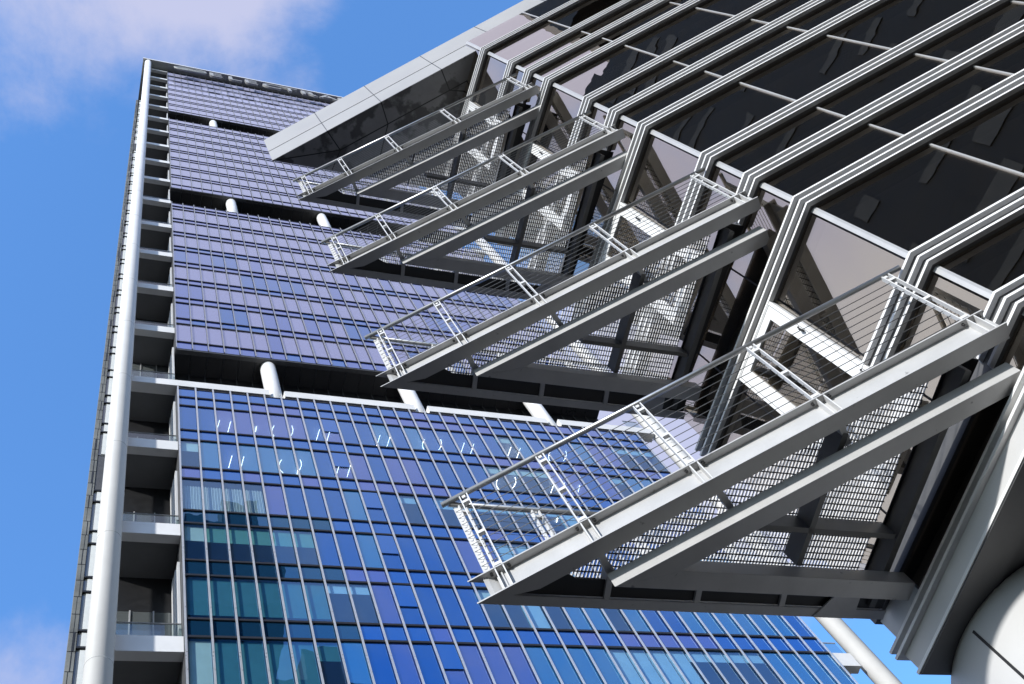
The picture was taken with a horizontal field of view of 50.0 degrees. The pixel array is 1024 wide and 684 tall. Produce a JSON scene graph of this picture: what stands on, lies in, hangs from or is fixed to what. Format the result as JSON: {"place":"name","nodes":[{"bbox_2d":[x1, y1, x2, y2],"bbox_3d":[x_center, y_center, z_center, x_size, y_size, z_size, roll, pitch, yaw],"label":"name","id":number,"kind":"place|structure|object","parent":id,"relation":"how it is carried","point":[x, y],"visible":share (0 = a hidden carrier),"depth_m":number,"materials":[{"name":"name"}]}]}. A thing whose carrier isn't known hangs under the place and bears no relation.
{"place":"outdoors","nodes":[
{"label":"outdoors","id":0,"kind":"place"},
{"bbox_2d":[0,0,950,683],"label":"sky","id":1,"kind":"structure","parent":0,"point":[71,70],"materials":[{"name":"blue"}]},
{"bbox_2d":[62,57,901,683],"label":"office tower","id":2,"kind":"structure","parent":0,"point":[278,473],"depth_m":52.23,"materials":[{"name":"blue glass"}]},
{"bbox_2d":[72,650,79,683],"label":"side window","id":3,"kind":"structure","parent":2,"relation":"in","point":[75,671],"depth_m":40.22,"materials":[{"name":"grey glass"}]},
{"bbox_2d":[76,633,81,645],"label":"side window","id":4,"kind":"structure","parent":2,"relation":"in","point":[79,634],"depth_m":41.74,"materials":[{"name":"grey glass"}]},
{"bbox_2d":[78,594,85,628],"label":"side window","id":5,"kind":"structure","parent":2,"relation":"in","point":[83,595],"depth_m":43.36,"materials":[{"name":"grey glass"}]},
{"bbox_2d":[83,579,87,589],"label":"side window","id":6,"kind":"structure","parent":2,"relation":"in","point":[85,580],"depth_m":45.04,"materials":[{"name":"grey glass"}]},
{"bbox_2d":[84,545,90,575],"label":"side window","id":7,"kind":"structure","parent":2,"relation":"in","point":[89,546],"depth_m":46.71,"materials":[{"name":"grey glass"}]},
{"bbox_2d":[88,533,92,541],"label":"side window","id":8,"kind":"structure","parent":2,"relation":"in","point":[90,534],"depth_m":48.36,"materials":[{"name":"grey glass"}]},
{"bbox_2d":[90,503,95,529],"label":"side window","id":9,"kind":"structure","parent":2,"relation":"in","point":[94,504],"depth_m":50.04,"materials":[{"name":"grey glass"}]},
{"bbox_2d":[98,433,104,456],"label":"side window","id":10,"kind":"structure","parent":2,"relation":"in","point":[101,435],"depth_m":56.44,"materials":[{"name":"grey glass"}]},
{"bbox_2d":[102,404,106,421],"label":"side window","id":11,"kind":"structure","parent":2,"relation":"in","point":[104,409],"depth_m":59.98,"materials":[{"name":"grey glass"}]},
{"bbox_2d":[105,378,108,393],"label":"side window","id":12,"kind":"structure","parent":2,"relation":"in","point":[107,382],"depth_m":63.32,"materials":[{"name":"grey glass"}]},
{"bbox_2d":[108,354,111,368],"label":"side window","id":13,"kind":"structure","parent":2,"relation":"in","point":[110,356],"depth_m":66.63,"materials":[{"name":"grey glass"}]},
{"bbox_2d":[111,333,113,345],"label":"side window","id":14,"kind":"structure","parent":2,"relation":"in","point":[112,338],"depth_m":69.96,"materials":[{"name":"grey glass"}]},
{"bbox_2d":[116,611,128,634],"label":"loggia window","id":15,"kind":"structure","parent":2,"relation":"in","point":[122,616],"depth_m":40.62,"materials":[{"name":"grey glass"}]},
{"bbox_2d":[123,513,132,520],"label":"loggia window","id":16,"kind":"structure","parent":2,"relation":"in","point":[126,517],"depth_m":47.55,"materials":[{"name":"grey glass"}]},
{"bbox_2d":[132,363,139,375],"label":"loggia window","id":17,"kind":"structure","parent":2,"relation":"in","point":[134,366],"depth_m":62.40,"materials":[{"name":"grey glass"}]},
{"bbox_2d":[130,612,152,635],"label":"loggia window","id":18,"kind":"structure","parent":2,"relation":"in","point":[135,629],"depth_m":40.88,"materials":[{"name":"grey glass"}]},
{"bbox_2d":[134,514,153,522],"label":"loggia window","id":19,"kind":"structure","parent":2,"relation":"in","point":[138,517],"depth_m":47.77,"materials":[{"name":"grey glass"}]},
{"bbox_2d":[141,364,155,377],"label":"loggia window","id":20,"kind":"structure","parent":2,"relation":"in","point":[143,367],"depth_m":62.60,"materials":[{"name":"grey glass"}]},
{"bbox_2d":[155,514,169,523],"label":"loggia window","id":21,"kind":"structure","parent":2,"relation":"in","point":[158,519],"depth_m":48.05,"materials":[{"name":"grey glass"}]},
{"bbox_2d":[157,366,167,378],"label":"loggia window","id":22,"kind":"structure","parent":2,"relation":"in","point":[159,368],"depth_m":62.92,"materials":[{"name":"grey glass"}]},
{"bbox_2d":[154,612,171,635],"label":"loggia window","id":23,"kind":"structure","parent":2,"relation":"in","point":[159,630],"depth_m":41.10,"materials":[{"name":"grey glass"}]},
{"bbox_2d":[168,73,329,114],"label":"window","id":24,"kind":"structure","parent":2,"relation":"in","point":[171,74],"depth_m":152.56,"materials":[{"name":"blue glass"}]},
{"bbox_2d":[174,66,340,101],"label":"rooftop sign","id":25,"kind":"object","parent":2,"relation":"attached to","point":[248,82],"visible":0.74,"depth_m":157.29,"materials":[{"name":"grey metal"}]},
{"bbox_2d":[321,419,338,432],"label":"opening window","id":26,"kind":"structure","parent":2,"relation":"in","point":[328,425],"depth_m":55.76,"materials":[{"name":"blue glass"}]},
{"bbox_2d":[331,453,349,467],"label":"opening window","id":27,"kind":"structure","parent":2,"relation":"in","point":[339,459],"depth_m":52.39,"materials":[{"name":"blue glass"}]},
{"bbox_2d":[361,492,382,508],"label":"opening window","id":28,"kind":"structure","parent":2,"relation":"in","point":[371,500],"depth_m":49.32,"materials":[{"name":"blue glass"}]},
{"bbox_2d":[376,535,398,553],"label":"opening window","id":29,"kind":"structure","parent":2,"relation":"in","point":[387,545],"depth_m":45.94,"materials":[{"name":"blue glass"}]},
{"bbox_2d":[392,585,417,606],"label":"opening window","id":30,"kind":"structure","parent":2,"relation":"in","point":[405,597],"depth_m":42.57,"materials":[{"name":"blue glass"}]},
{"bbox_2d":[435,644,463,669],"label":"opening window","id":31,"kind":"structure","parent":2,"relation":"in","point":[448,655],"depth_m":39.51,"materials":[{"name":"blue glass"}]},
{"bbox_2d":[264,0,1023,683],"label":"office building","id":32,"kind":"structure","parent":0,"point":[850,144],"depth_m":11.67,"materials":[{"name":"grey metal"}]},
{"bbox_2d":[292,73,539,231],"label":"steel balcony","id":33,"kind":"structure","parent":32,"relation":"attached to","point":[327,192],"depth_m":17.98,"materials":[{"name":"metal"}]},
{"bbox_2d":[440,141,451,174],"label":"window","id":34,"kind":"structure","parent":32,"relation":"in","point":[449,141],"depth_m":22.67,"materials":[{"name":"grey glass"}]},
{"bbox_2d":[451,94,466,142],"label":"window","id":35,"kind":"structure","parent":32,"relation":"in","point":[464,95],"depth_m":22.35,"materials":[{"name":"grey glass"}]},
{"bbox_2d":[454,153,475,197],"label":"window","id":36,"kind":"structure","parent":32,"relation":"in","point":[463,153],"depth_m":21.27,"materials":[{"name":"grey glass"}]},
{"bbox_2d":[463,45,479,94],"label":"window","id":37,"kind":"structure","parent":32,"relation":"in","point":[476,55],"depth_m":22.14,"materials":[{"name":"glass"}]},
{"bbox_2d":[320,110,626,299],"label":"steel balcony","id":38,"kind":"structure","parent":32,"relation":"attached to","point":[365,261],"depth_m":14.70,"materials":[{"name":"metal"}]},
{"bbox_2d":[465,101,481,162],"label":"window","id":39,"kind":"structure","parent":32,"relation":"in","point":[473,101],"depth_m":21.21,"materials":[{"name":"grey glass"}]},
{"bbox_2d":[457,101,502,169],"bbox_3d":[-0.628,-3.922,20.681,0.137,2.400,0.860,12,-73,-22],"label":"door","id":40,"kind":"structure","parent":32,"relation":"in","point":[470,110],"depth_m":20.51,"materials":[{"name":"white paint"}]},
{"bbox_2d":[478,171,492,190],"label":"window","id":41,"kind":"structure","parent":32,"relation":"in","point":[484,171],"depth_m":20.01,"materials":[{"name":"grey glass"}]},
{"bbox_2d":[474,55,506,105],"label":"window","id":42,"kind":"structure","parent":32,"relation":"in","point":[493,71],"depth_m":20.92,"materials":[{"name":"grey glass"}]},
{"bbox_2d":[485,118,507,177],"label":"window","id":43,"kind":"structure","parent":32,"relation":"in","point":[505,135],"depth_m":19.57,"materials":[{"name":"grey glass"}]},
{"bbox_2d":[468,13,536,46],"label":"window","id":44,"kind":"structure","parent":32,"relation":"in","point":[508,26],"depth_m":22.47,"materials":[{"name":"grey glass"}]},
{"bbox_2d":[502,69,523,119],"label":"window","id":45,"kind":"structure","parent":32,"relation":"in","point":[519,76],"depth_m":19.50,"materials":[{"name":"grey glass"}]},
{"bbox_2d":[510,133,525,174],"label":"window","id":46,"kind":"structure","parent":32,"relation":"in","point":[523,135],"depth_m":18.69,"materials":[{"name":"grey glass"}]},
{"bbox_2d":[506,199,542,262],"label":"window","id":47,"kind":"structure","parent":32,"relation":"in","point":[517,199],"depth_m":17.58,"materials":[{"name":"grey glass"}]},
{"bbox_2d":[490,21,568,59],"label":"window","id":48,"kind":"structure","parent":32,"relation":"in","point":[547,30],"depth_m":20.82,"materials":[{"name":"grey glass"}]},
{"bbox_2d":[523,78,541,132],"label":"window","id":49,"kind":"structure","parent":32,"relation":"in","point":[531,101],"depth_m":18.54,"materials":[{"name":"grey glass"}]},
{"bbox_2d":[517,141,552,219],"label":"window","id":50,"kind":"structure","parent":32,"relation":"in","point":[535,141],"depth_m":17.57,"materials":[{"name":"glass"}]},
{"bbox_2d":[516,142,578,230],"bbox_3d":[0.513,-2.475,17.130,0.121,2.400,0.860,12,-73,-22],"label":"door","id":51,"kind":"structure","parent":32,"relation":"in","point":[531,142],"depth_m":17.18,"materials":[{"name":"white paint"}]},
{"bbox_2d":[525,0,570,16],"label":"window","id":52,"kind":"structure","parent":32,"relation":"in","point":[546,6],"depth_m":22.51,"materials":[{"name":"black glass"}]},
{"bbox_2d":[540,231,567,271],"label":"window","id":53,"kind":"structure","parent":32,"relation":"in","point":[553,231],"depth_m":16.45,"materials":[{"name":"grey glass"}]},
{"bbox_2d":[519,32,588,67],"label":"window","id":54,"kind":"structure","parent":32,"relation":"in","point":[580,35],"depth_m":19.52,"materials":[{"name":"grey glass"}]},
{"bbox_2d":[537,87,581,151],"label":"window","id":55,"kind":"structure","parent":32,"relation":"in","point":[561,107],"depth_m":17.31,"materials":[{"name":"grey glass"}]},
{"bbox_2d":[364,167,768,419],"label":"steel balcony","id":56,"kind":"structure","parent":32,"relation":"attached to","point":[518,374],"depth_m":11.39,"materials":[{"name":"metal"}]},
{"bbox_2d":[554,167,583,240],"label":"window","id":57,"kind":"structure","parent":32,"relation":"in","point":[581,190],"depth_m":16.02,"materials":[{"name":"glass"}]},
{"bbox_2d":[536,38,610,76],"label":"window","id":58,"kind":"structure","parent":32,"relation":"in","point":[601,42],"depth_m":18.58,"materials":[{"name":"grey glass"}]},
{"bbox_2d":[571,254,589,308],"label":"window","id":59,"kind":"structure","parent":32,"relation":"in","point":[583,258],"depth_m":15.46,"materials":[{"name":"blue glass"}]},
{"bbox_2d":[550,0,621,26],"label":"window","id":60,"kind":"structure","parent":32,"relation":"in","point":[585,10],"depth_m":20.90,"materials":[{"name":"black glass"}]},
{"bbox_2d":[574,107,606,170],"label":"window","id":61,"kind":"structure","parent":32,"relation":"in","point":[597,115],"depth_m":15.96,"materials":[{"name":"grey glass"}]},
{"bbox_2d":[581,186,613,259],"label":"window","id":62,"kind":"structure","parent":32,"relation":"in","point":[606,195],"depth_m":15.24,"materials":[{"name":"grey glass"}]},
{"bbox_2d":[555,46,655,95],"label":"window","id":63,"kind":"structure","parent":32,"relation":"in","point":[616,64],"depth_m":17.23,"materials":[{"name":"grey glass"}]},
{"bbox_2d":[590,283,644,359],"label":"window","id":64,"kind":"structure","parent":32,"relation":"in","point":[613,283],"depth_m":14.30,"materials":[{"name":"grey glass"}]},
{"bbox_2d":[584,0,653,33],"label":"window","id":65,"kind":"structure","parent":32,"relation":"in","point":[641,3],"depth_m":19.62,"materials":[{"name":"black glass"}]},
{"bbox_2d":[603,120,635,190],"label":"window","id":66,"kind":"structure","parent":32,"relation":"in","point":[610,181],"depth_m":14.98,"materials":[{"name":"grey glass"}]},
{"bbox_2d":[596,62,686,107],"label":"window","id":67,"kind":"structure","parent":32,"relation":"in","point":[671,68],"depth_m":15.94,"materials":[{"name":"black glass"}]},
{"bbox_2d":[604,3,679,40],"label":"window","id":68,"kind":"structure","parent":32,"relation":"in","point":[666,8],"depth_m":18.71,"materials":[{"name":"black glass"}]},
{"bbox_2d":[618,201,668,306],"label":"window","id":69,"kind":"structure","parent":32,"relation":"in","point":[655,221],"depth_m":13.93,"materials":[{"name":"grey glass"}]},
{"bbox_2d":[600,202,700,324],"bbox_3d":[1.646,-1.030,13.577,0.121,2.400,0.860,12,-73,-22],"label":"door","id":70,"kind":"structure","parent":32,"relation":"in","point":[621,204],"depth_m":13.97,"materials":[{"name":"white paint"}]},
{"bbox_2d":[640,320,682,379],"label":"window","id":71,"kind":"structure","parent":32,"relation":"in","point":[680,342],"depth_m":12.85,"materials":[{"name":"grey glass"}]},
{"bbox_2d":[627,135,697,227],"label":"window","id":72,"kind":"structure","parent":32,"relation":"in","point":[661,164],"depth_m":13.72,"materials":[{"name":"grey glass"}]},
{"bbox_2d":[624,72,719,121],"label":"window","id":73,"kind":"structure","parent":32,"relation":"in","point":[703,79],"depth_m":15.00,"materials":[{"name":"black glass"}]},
{"bbox_2d":[627,9,732,55],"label":"window","id":74,"kind":"structure","parent":32,"relation":"in","point":[691,24],"depth_m":17.35,"materials":[{"name":"black glass"}]},
{"bbox_2d":[671,0,688,3],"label":"window","id":75,"kind":"structure","parent":32,"relation":"in","point":[675,1],"depth_m":18.72,"materials":[{"name":"black glass"}]},
{"bbox_2d":[661,244,705,338],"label":"window","id":76,"kind":"structure","parent":32,"relation":"in","point":[698,283],"depth_m":12.50,"materials":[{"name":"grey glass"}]},
{"bbox_2d":[680,353,722,434],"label":"window","id":77,"kind":"structure","parent":32,"relation":"in","point":[699,361],"depth_m":11.91,"materials":[{"name":"grey glass"}]},
{"bbox_2d":[695,167,740,251],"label":"window","id":78,"kind":"structure","parent":32,"relation":"in","point":[730,182],"depth_m":12.39,"materials":[{"name":"grey glass"}]},
{"bbox_2d":[674,20,765,64],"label":"window","id":79,"kind":"structure","parent":32,"relation":"in","point":[750,26],"depth_m":16.05,"materials":[{"name":"black glass"}]},
{"bbox_2d":[653,84,793,151],"bbox_3d":[2.621,-2.766,13.596,1.321,1.629,0.012,-29,-63,-5],"label":"window","id":80,"kind":"structure","parent":32,"relation":"in","point":[731,111],"depth_m":13.64,"materials":[{"name":"black glass"}]},
{"bbox_2d":[698,268,756,373],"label":"window","id":81,"kind":"structure","parent":32,"relation":"in","point":[736,295],"depth_m":11.74,"materials":[{"name":"black glass"}]},
{"bbox_2d":[698,0,762,14],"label":"window","id":82,"kind":"structure","parent":32,"relation":"in","point":[733,7],"depth_m":17.33,"materials":[{"name":"black glass"}]},
{"bbox_2d":[441,265,1020,619],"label":"steel balcony","id":83,"kind":"structure","parent":32,"relation":"attached to","point":[676,574],"depth_m":8.04,"materials":[{"name":"grey metal"}]},
{"bbox_2d":[706,28,804,75],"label":"window","id":84,"kind":"structure","parent":32,"relation":"in","point":[784,35],"depth_m":15.11,"materials":[{"name":"black glass"}]},
{"bbox_2d":[730,189,789,284],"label":"window","id":85,"kind":"structure","parent":32,"relation":"in","point":[771,215],"depth_m":11.42,"materials":[{"name":"grey glass"}]},
{"bbox_2d":[718,391,816,514],"bbox_3d":[2.473,1.121,10.627,0.012,1.629,0.711,12,-73,-22],"label":"window","id":86,"kind":"structure","parent":32,"relation":"in","point":[749,401],"depth_m":11.06,"materials":[{"name":"grey glass"}]},
{"bbox_2d":[720,108,842,172],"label":"window","id":87,"kind":"structure","parent":32,"relation":"in","point":[810,123],"depth_m":12.36,"materials":[{"name":"black glass"}]},
{"bbox_2d":[753,0,810,22],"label":"window","id":88,"kind":"structure","parent":32,"relation":"in","point":[787,6],"depth_m":16.13,"materials":[{"name":"black glass"}]},
{"bbox_2d":[742,300,863,452],"bbox_3d":[2.733,0.325,10.386,0.012,1.629,0.990,12,-73,-22],"label":"window","id":89,"kind":"structure","parent":32,"relation":"in","point":[744,387],"depth_m":10.64,"materials":[{"name":"grey glass"}]},
{"bbox_2d":[741,36,888,99],"bbox_3d":[3.793,-3.417,13.706,1.321,1.629,0.012,-29,-63,-5],"label":"window","id":90,"kind":"structure","parent":32,"relation":"in","point":[821,62],"depth_m":13.74,"materials":[{"name":"black glass"}]},
{"bbox_2d":[789,0,863,29],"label":"window","id":91,"kind":"structure","parent":32,"relation":"in","point":[837,7],"depth_m":15.21,"materials":[{"name":"black glass"}]},
{"bbox_2d":[739,301,917,492],"bbox_3d":[2.780,0.415,10.023,0.121,2.400,0.860,12,-73,-22],"label":"door","id":92,"kind":"structure","parent":32,"relation":"in","point":[775,316],"depth_m":10.40,"materials":[{"name":"white paint"}]},
{"bbox_2d":[764,125,900,195],"bbox_3d":[3.336,-1.855,11.351,1.321,0.771,0.012,-29,-63,-5],"label":"window","id":93,"kind":"structure","parent":32,"relation":"in","point":[868,139],"depth_m":11.42,"materials":[{"name":"black glass"}]},
{"bbox_2d":[778,214,904,354],"bbox_3d":[3.018,-0.550,10.122,0.012,1.629,0.885,11,-73,-21],"label":"window","id":94,"kind":"structure","parent":32,"relation":"in","point":[829,261],"depth_m":10.14,"materials":[{"name":"grey glass"}]},
{"bbox_2d":[815,482,885,569],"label":"window","id":95,"kind":"structure","parent":32,"relation":"in","point":[880,518],"depth_m":9.21,"materials":[{"name":"grey glass"}]},
{"bbox_2d":[819,55,944,115],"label":"window","id":96,"kind":"structure","parent":32,"relation":"in","point":[852,100],"depth_m":12.46,"materials":[{"name":"black glass"}]},
{"bbox_2d":[850,390,930,511],"bbox_3d":[3.154,0.859,9.075,0.012,0.778,0.990,11,-73,-21],"label":"window","id":97,"kind":"structure","parent":32,"relation":"in","point":[904,456],"depth_m":8.99,"materials":[{"name":"grey glass"}]},
{"bbox_2d":[829,0,979,47],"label":"window","id":98,"kind":"structure","parent":32,"relation":"in","point":[894,22],"depth_m":13.81,"materials":[{"name":"black glass"}]},
{"bbox_2d":[816,145,1023,250],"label":"window","id":99,"kind":"structure","parent":32,"relation":"in","point":[926,193],"depth_m":10.03,"materials":[{"name":"black glass"}]},
{"bbox_2d":[871,68,1010,134],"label":"window","id":100,"kind":"structure","parent":32,"relation":"in","point":[973,81],"depth_m":11.53,"materials":[{"name":"black glass"}]},
{"bbox_2d":[899,274,987,397],"bbox_3d":[3.439,-0.015,8.810,0.012,0.778,0.885,11,-73,-21],"label":"window","id":101,"kind":"structure","parent":32,"relation":"in","point":[945,291],"depth_m":8.88,"materials":[{"name":"grey glass"}]},
{"bbox_2d":[903,317,1023,586],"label":"window","id":102,"kind":"structure","parent":32,"relation":"in","point":[983,425],"depth_m":8.37,"materials":[{"name":"black glass"}]},
{"bbox_2d":[918,2,1023,59],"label":"window","id":103,"kind":"structure","parent":32,"relation":"in","point":[1009,14],"depth_m":12.59,"materials":[{"name":"black glass"}]},
{"bbox_2d":[932,92,1023,172],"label":"window","id":104,"kind":"structure","parent":32,"relation":"in","point":[996,136],"depth_m":10.48,"materials":[{"name":"black glass"}]},
{"bbox_2d":[939,218,1023,290],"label":"window","id":105,"kind":"structure","parent":32,"relation":"in","point":[997,260],"depth_m":8.80,"materials":[{"name":"black glass"}]},
{"bbox_2d":[976,40,1023,73],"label":"window","id":106,"kind":"structure","parent":32,"relation":"in","point":[1011,60],"depth_m":11.69,"materials":[{"name":"black glass"}]}
]}

